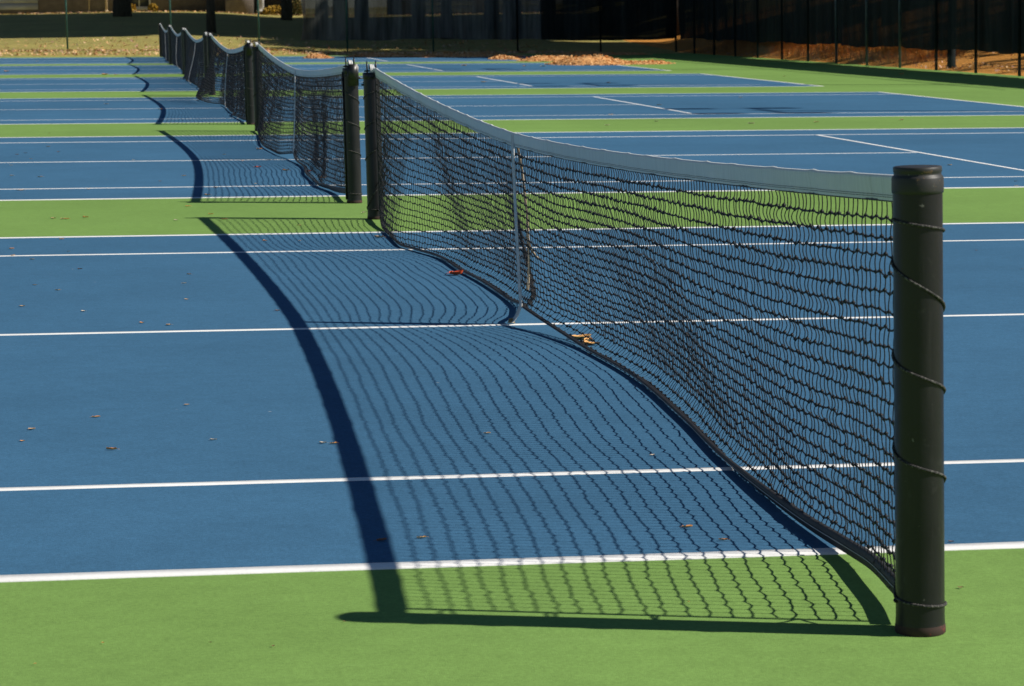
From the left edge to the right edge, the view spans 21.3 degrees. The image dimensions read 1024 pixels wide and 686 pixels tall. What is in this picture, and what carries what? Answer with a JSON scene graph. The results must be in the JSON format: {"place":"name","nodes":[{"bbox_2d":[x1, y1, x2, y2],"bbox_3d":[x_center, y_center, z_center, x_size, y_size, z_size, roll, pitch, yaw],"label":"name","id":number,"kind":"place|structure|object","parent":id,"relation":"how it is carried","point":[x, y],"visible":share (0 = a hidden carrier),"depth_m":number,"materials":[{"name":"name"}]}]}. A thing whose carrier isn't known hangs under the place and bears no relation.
{"place":"outdoors","nodes":[
{"label":"outdoors","id":0,"kind":"place"},
{"bbox_2d":[0,0,302,13],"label":"house","id":1,"kind":"structure","parent":0,"point":[200,4],"depth_m":145.18,"materials":[{"name":"brick"}]},
{"bbox_2d":[0,0,37,9],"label":"garage door","id":2,"kind":"structure","parent":1,"relation":"in","point":[5,3],"depth_m":144.58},
{"bbox_2d":[131,0,151,9],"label":"window","id":3,"kind":"structure","parent":1,"relation":"in","point":[142,5],"depth_m":145.54,"materials":[{"name":"grey glass"}]},
{"bbox_2d":[0,56,531,63],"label":"court surface","id":4,"kind":"object","parent":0,"point":[128,60],"visible":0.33,"depth_m":83.07,"materials":[{"name":"blue paint"}]},
{"bbox_2d":[35,55,533,63],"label":"court lines","id":5,"kind":"object","parent":4,"relation":"on","point":[274,56],"visible":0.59,"depth_m":80.11,"materials":[{"name":"white paint"}]},
{"bbox_2d":[302,53,334,57],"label":"straw pile","id":6,"kind":"object","parent":4,"relation":"on","point":[313,55],"visible":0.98,"depth_m":85.85,"materials":[{"name":"brown plant"}]},
{"bbox_2d":[344,52,410,56],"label":"straw pile","id":7,"kind":"object","parent":4,"relation":"on","point":[385,54],"visible":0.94,"depth_m":87.73,"materials":[{"name":"brown plant"}]},
{"bbox_2d":[398,51,527,56],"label":"straw pile","id":8,"kind":"object","parent":4,"relation":"on","point":[470,54],"visible":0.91,"depth_m":87.12,"materials":[{"name":"brown plant"}]},
{"bbox_2d":[487,55,522,59],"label":"straw pile","id":9,"kind":"object","parent":4,"relation":"on","point":[501,57],"visible":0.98,"depth_m":82.64,"materials":[{"name":"plant"}]},
{"bbox_2d":[516,55,563,61],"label":"pile of fallen leaves","id":10,"kind":"object","parent":4,"relation":"on","point":[543,58],"visible":0.81,"depth_m":79.49,"materials":[{"name":"brown plant"}]},
{"bbox_2d":[548,55,576,57],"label":"straw pile","id":11,"kind":"object","parent":4,"relation":"on","point":[561,56],"visible":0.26,"depth_m":81.95,"materials":[{"name":"plant"}]},
{"bbox_2d":[0,63,667,74],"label":"court surface","id":12,"kind":"object","parent":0,"point":[167,69],"visible":0.67,"depth_m":70.27,"materials":[{"name":"blue paint"}]},
{"bbox_2d":[11,63,670,74],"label":"court lines","id":13,"kind":"object","parent":12,"relation":"on","point":[361,72],"visible":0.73,"depth_m":67.88,"materials":[{"name":"white paint"}]},
{"bbox_2d":[545,54,634,64],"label":"pile of fallen leaves","id":14,"kind":"object","parent":12,"relation":"on","point":[591,60],"visible":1,"depth_m":73.97,"materials":[{"name":"brown plant"}]},
{"bbox_2d":[0,74,812,91],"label":"court surface","id":15,"kind":"object","parent":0,"point":[412,82],"visible":0.67,"depth_m":56.12,"materials":[{"name":"blue paint"}]},
{"bbox_2d":[0,74,817,91],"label":"court lines","id":16,"kind":"object","parent":15,"relation":"on","point":[473,76],"visible":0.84,"depth_m":55.15,"materials":[{"name":"white paint"}]},
{"bbox_2d":[0,223,1023,574],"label":"court surface","id":17,"kind":"object","parent":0,"point":[412,397],"visible":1,"depth_m":10.13,"materials":[{"name":"blue paint"}]},
{"bbox_2d":[446,270,462,274],"bbox_3d":[-0.321,-0.394,15.130,0.078,0.030,0.074,3,8,22],"label":"fallen leaf","id":18,"kind":"object","parent":17,"relation":"on","point":[457,272],"visible":1,"depth_m":15.12,"materials":[{"name":"brown plant"}]},
{"bbox_2d":[0,222,1023,582],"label":"court lines","id":19,"kind":"object","parent":17,"relation":"on","point":[460,564],"visible":0.73,"depth_m":7.42,"materials":[{"name":"white paint"}]},
{"bbox_2d":[572,334,590,338],"bbox_3d":[0.300,-0.030,12.164,0.090,0.022,0.085,2,7,19],"label":"fallen leaf","id":20,"kind":"object","parent":17,"relation":"on","point":[580,337],"visible":0.54,"depth_m":12.17,"materials":[{"name":"beige plant"}]},
{"bbox_2d":[583,340,599,344],"bbox_3d":[0.341,-0.002,11.951,0.089,0.019,0.053,-1,7,-8],"label":"fallen leaf","id":21,"kind":"object","parent":17,"relation":"on","point":[586,341],"visible":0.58,"depth_m":11.96,"materials":[{"name":"beige plant"}]},
{"bbox_2d":[0,53,1023,685],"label":"court apron","id":22,"kind":"object","parent":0,"point":[796,621],"visible":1,"depth_m":6.77,"materials":[{"name":"green paint"}]},
{"bbox_2d":[158,23,161,56],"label":"net post","id":23,"kind":"object","parent":22,"relation":"on","point":[159,26],"visible":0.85,"depth_m":89.77,"materials":[{"name":"black metal"}]},
{"bbox_2d":[159,25,168,61],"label":"tennis net","id":24,"kind":"object","parent":23,"relation":"attached to","point":[164,52],"visible":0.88,"depth_m":85.06,"materials":[{"name":"black fabric"}]},
{"bbox_2d":[168,25,171,63],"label":"net post","id":25,"kind":"object","parent":22,"relation":"on","point":[169,33],"visible":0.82,"depth_m":76.53,"materials":[{"name":"black metal"}]},
{"bbox_2d":[168,27,183,69],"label":"tennis net","id":26,"kind":"object","parent":25,"relation":"attached to","point":[176,54],"visible":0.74,"depth_m":71.20,"materials":[{"name":"black fabric"}]},
{"bbox_2d":[181,27,184,74],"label":"net post","id":27,"kind":"object","parent":22,"relation":"on","point":[182,51],"visible":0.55,"depth_m":63.94,"materials":[{"name":"black metal"}]},
{"bbox_2d":[182,27,186,70],"bbox_3d":[-7.508,-6.711,62.556,0.146,1.117,0.123,-2,7,-8],"label":"net post","id":28,"kind":"object","parent":22,"relation":"on","point":[184,38],"visible":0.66,"depth_m":62.49,"materials":[{"name":"black metal"}]},
{"bbox_2d":[183,30,207,87],"bbox_3d":[-6.615,-5.916,56.232,0.260,1.077,12.997,-1,7,-8],"label":"tennis net","id":29,"kind":"object","parent":28,"relation":"attached to","point":[194,54],"visible":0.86,"depth_m":55.43,"materials":[{"name":"black fabric"}]},
{"bbox_2d":[202,31,208,87],"bbox_3d":[-5.605,-5.173,49.920,0.146,1.117,0.123,-2,7,-8],"label":"net post","id":30,"kind":"object","parent":22,"relation":"on","point":[205,51],"visible":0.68,"depth_m":49.86,"materials":[{"name":"black metal"}]},
{"bbox_2d":[206,32,214,94],"bbox_3d":[-5.322,-4.944,48.037,0.146,1.117,0.123,-2,7,-8],"label":"net post","id":31,"kind":"object","parent":22,"relation":"on","point":[208,41],"visible":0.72,"depth_m":47.96,"materials":[{"name":"black metal"}]},
{"bbox_2d":[243,38,254,124],"bbox_3d":[-3.408,-3.404,35.386,0.162,1.117,0.159,-2,7,-8],"label":"net post","id":32,"kind":"object","parent":22,"relation":"on","point":[248,79],"visible":0.93,"depth_m":35.36,"materials":[{"name":"black metal"}]},
{"bbox_2d":[196,34,253,119],"bbox_3d":[-4.524,-4.146,41.700,0.452,1.074,12.997,-1,7,-8],"label":"tennis net","id":33,"kind":"object","parent":32,"relation":"attached to","point":[230,66],"visible":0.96,"depth_m":41.70,"materials":[{"name":"black fabric"}]},
{"bbox_2d":[251,41,263,130],"bbox_3d":[-3.133,-3.174,33.501,0.146,1.117,0.123,-2,7,-8],"label":"net post","id":34,"kind":"object","parent":22,"relation":"on","point":[254,53],"visible":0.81,"depth_m":33.45,"materials":[{"name":"black metal"}]},
{"bbox_2d":[341,57,362,203],"bbox_3d":[-1.213,-1.629,20.805,0.162,1.117,0.159,-2,7,-8],"label":"net post","id":35,"kind":"object","parent":22,"relation":"on","point":[351,132],"visible":0.99,"depth_m":20.78,"materials":[{"name":"black metal"}]},
{"bbox_2d":[252,44,360,194],"bbox_3d":[-2.188,-2.382,27.163,0.370,1.064,13.042,-1,7,-8],"label":"tennis net","id":36,"kind":"object","parent":35,"relation":"attached to","point":[325,101],"visible":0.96,"depth_m":25.82,"materials":[{"name":"black fabric"}]},
{"bbox_2d":[361,61,382,219],"bbox_3d":[-0.979,-1.433,19.200,0.146,1.117,0.123,-2,7,-8],"label":"net post","id":37,"kind":"object","parent":22,"relation":"on","point":[368,84],"visible":0.86,"depth_m":19.15,"materials":[{"name":"black metal"}]},
{"bbox_2d":[546,51,652,54],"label":"straw pile","id":38,"kind":"object","parent":22,"relation":"on","point":[597,53],"visible":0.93,"depth_m":90.16,"materials":[{"name":"brown plant"}]},
{"bbox_2d":[627,59,675,64],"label":"pile of leaves","id":39,"kind":"object","parent":22,"relation":"on","point":[637,62],"visible":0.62,"depth_m":74.75,"materials":[{"name":"plant"}]},
{"bbox_2d":[674,0,1023,75],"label":"chain link fence","id":40,"kind":"object","parent":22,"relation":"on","point":[866,36],"visible":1,"depth_m":73.36,"materials":[{"name":"metal"}]},
{"bbox_2d":[678,0,1023,53],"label":"windscreen","id":41,"kind":"object","parent":40,"relation":"attached to","point":[771,26],"visible":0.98,"depth_m":71.32,"materials":[{"name":"fabric"}]},
{"bbox_2d":[891,165,945,636],"bbox_3d":[0.953,0.137,6.362,0.121,1.102,0.121,-2,7,-8],"label":"net post","id":42,"kind":"object","parent":22,"relation":"on","point":[917,191],"visible":1,"depth_m":6.32,"materials":[{"name":"black metal"}]},
{"bbox_2d":[363,68,946,607],"bbox_3d":[0.077,-0.632,12.797,0.393,1.078,13.204,-1,7,-8],"label":"tennis net","id":43,"kind":"object","parent":42,"relation":"attached to","point":[839,186],"visible":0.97,"depth_m":9.20,"materials":[{"name":"black fabric"}]},
{"bbox_2d":[0,128,1023,199],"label":"court surface","id":44,"kind":"object","parent":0,"point":[151,164],"depth_m":26.97,"materials":[{"name":"blue paint"}]},
{"bbox_2d":[0,127,1023,200],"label":"court lines","id":45,"kind":"object","parent":44,"relation":"on","point":[481,157],"visible":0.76,"depth_m":26.64,"materials":[{"name":"white paint"}]},
{"bbox_2d":[0,92,1023,123],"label":"court surface","id":46,"kind":"object","parent":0,"point":[481,107],"visible":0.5,"depth_m":41.38,"materials":[{"name":"blue paint"}]},
{"bbox_2d":[7,92,1022,123],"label":"court lines","id":47,"kind":"object","parent":46,"relation":"on","point":[558,115],"visible":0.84,"depth_m":39.19,"materials":[{"name":"white paint"}]},
{"bbox_2d":[0,11,1023,75],"bbox_3d":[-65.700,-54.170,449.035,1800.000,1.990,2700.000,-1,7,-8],"label":"ground","id":48,"kind":"structure","parent":0,"point":[648,48],"depth_m":103.32,"materials":[{"name":"brown plant"}]},
{"bbox_2d":[113,0,131,16],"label":"tree","id":49,"kind":"object","parent":48,"relation":"on","point":[120,5],"visible":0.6,"depth_m":132.29,"materials":[{"name":"brown plant"}]},
{"bbox_2d":[147,3,157,11],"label":"shrub","id":50,"kind":"object","parent":48,"relation":"on","point":[152,5],"visible":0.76,"depth_m":144.19,"materials":[{"name":"yellow plant"}]},
{"bbox_2d":[206,0,215,32],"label":"tree","id":51,"kind":"object","parent":48,"relation":"on","point":[209,21],"visible":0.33,"depth_m":110.02,"materials":[{"name":"brown plant"}]},
{"bbox_2d":[262,7,270,14],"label":"shrub","id":52,"kind":"object","parent":48,"relation":"on","point":[264,10],"visible":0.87,"depth_m":144.72,"materials":[{"name":"yellow plant"}]},
{"bbox_2d":[267,5,280,14],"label":"shrub","id":53,"kind":"object","parent":48,"relation":"on","point":[273,12],"visible":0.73,"depth_m":144.85,"materials":[{"name":"yellow plant"}]},
{"bbox_2d":[281,0,292,19],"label":"tree","id":54,"kind":"object","parent":48,"relation":"on","point":[288,9],"visible":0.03,"depth_m":132.64,"materials":[{"name":"brown plant"}]},
{"bbox_2d":[292,0,301,15],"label":"shrub","id":55,"kind":"object","parent":48,"relation":"on","point":[298,9],"visible":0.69,"depth_m":144.42,"materials":[{"name":"green plant"}]},
{"bbox_2d":[0,0,675,51],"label":"chain link fence","id":56,"kind":"object","parent":48,"relation":"on","point":[346,22],"visible":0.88,"depth_m":94.06,"materials":[{"name":"black metal"}]},
{"bbox_2d":[301,0,540,40],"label":"windscreen","id":57,"kind":"object","parent":56,"relation":"attached to","point":[339,12],"visible":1,"depth_m":94.53,"materials":[{"name":"fabric"}]},
{"bbox_2d":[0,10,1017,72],"bbox_3d":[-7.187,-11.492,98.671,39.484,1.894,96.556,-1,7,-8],"label":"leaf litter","id":58,"kind":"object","parent":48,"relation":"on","point":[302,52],"visible":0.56,"depth_m":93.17,"materials":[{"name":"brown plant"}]},
{"bbox_2d":[676,0,679,35],"bbox_3d":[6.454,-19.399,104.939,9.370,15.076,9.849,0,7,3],"label":"fence post","id":59,"kind":"object","parent":48,"relation":"on","point":[677,19],"visible":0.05,"depth_m":106.06,"materials":[{"name":"black metal"}]},
{"bbox_2d":[702,40,964,63],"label":"dry grass","id":60,"kind":"structure","parent":48,"relation":"on","point":[861,49],"depth_m":77.91,"materials":[{"name":"brown plant"}]},
{"bbox_2d":[946,49,956,67],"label":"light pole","id":61,"kind":"object","parent":48,"relation":"on","point":[952,58],"visible":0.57,"depth_m":66.78,"materials":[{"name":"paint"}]}
]}

